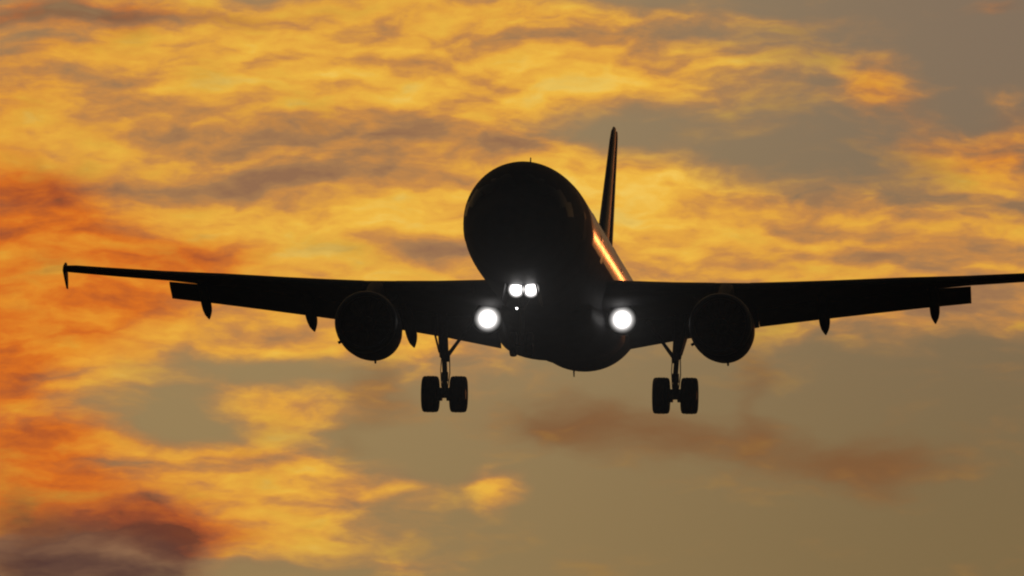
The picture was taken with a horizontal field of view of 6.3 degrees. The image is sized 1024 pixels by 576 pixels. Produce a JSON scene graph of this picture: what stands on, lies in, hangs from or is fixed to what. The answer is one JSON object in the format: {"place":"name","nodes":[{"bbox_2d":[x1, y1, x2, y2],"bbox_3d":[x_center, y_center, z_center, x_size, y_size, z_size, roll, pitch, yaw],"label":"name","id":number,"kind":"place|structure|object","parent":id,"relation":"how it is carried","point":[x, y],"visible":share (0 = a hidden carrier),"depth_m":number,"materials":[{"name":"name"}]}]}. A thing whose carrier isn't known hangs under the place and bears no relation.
{"place":"outdoors","nodes":[
{"label":"outdoors","id":0,"kind":"place"},
{"bbox_2d":[0,0,1023,575],"label":"sky","id":1,"kind":"structure","parent":0,"point":[143,433],"materials":[{"name":"orange"}]},
{"bbox_2d":[63,127,1023,413],"bbox_3d":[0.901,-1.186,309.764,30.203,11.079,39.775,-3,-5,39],"label":"airliner","id":2,"kind":"object","parent":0,"point":[559,287],"visible":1,"depth_m":302.53,"materials":[{"name":"paint"}]},
{"bbox_2d":[465,202,469,215],"bbox_3d":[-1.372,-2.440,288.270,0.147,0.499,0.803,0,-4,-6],"label":"cockpit window","id":3,"kind":"structure","parent":2,"relation":"in","point":[467,207],"depth_m":288.17,"materials":[{"name":"black glass"}]},
{"bbox_2d":[469,189,482,207],"bbox_3d":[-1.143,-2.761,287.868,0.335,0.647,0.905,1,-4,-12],"label":"cockpit window","id":4,"kind":"structure","parent":2,"relation":"in","point":[477,193],"depth_m":287.74,"materials":[{"name":"black glass"}]},
{"bbox_2d":[479,173,516,194],"bbox_3d":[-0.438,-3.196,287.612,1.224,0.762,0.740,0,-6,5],"label":"cockpit window","id":5,"kind":"structure","parent":2,"relation":"in","point":[506,178],"depth_m":287.60,"materials":[{"name":"black glass"}]},
{"bbox_2d":[515,174,555,194],"bbox_3d":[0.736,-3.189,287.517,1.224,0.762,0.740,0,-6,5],"label":"cockpit window","id":6,"kind":"structure","parent":2,"relation":"in","point":[544,188],"depth_m":287.53,"materials":[{"name":"black glass"}]},
{"bbox_2d":[550,189,568,207],"bbox_3d":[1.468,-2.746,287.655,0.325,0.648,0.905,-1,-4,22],"label":"cockpit window","id":7,"kind":"structure","parent":2,"relation":"in","point":[559,198],"depth_m":287.60,"materials":[{"name":"black glass"}]},
{"bbox_2d":[564,202,573,216],"bbox_3d":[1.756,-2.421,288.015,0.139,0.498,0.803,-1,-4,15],"label":"cockpit window","id":8,"kind":"structure","parent":2,"relation":"in","point":[569,209],"depth_m":287.95,"materials":[{"name":"black glass"}]},
{"bbox_2d":[575,192,585,240],"bbox_3d":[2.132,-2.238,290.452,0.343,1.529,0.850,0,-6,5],"label":"cabin door","id":9,"kind":"structure","parent":2,"relation":"in","point":[584,214],"depth_m":290.35,"materials":[{"name":"paint"}]},
{"bbox_2d":[593,214,602,264],"bbox_3d":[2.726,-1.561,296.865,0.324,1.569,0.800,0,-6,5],"label":"cabin door","id":10,"kind":"structure","parent":2,"relation":"in","point":[601,259],"depth_m":296.80,"materials":[{"name":"paint"}]}
]}

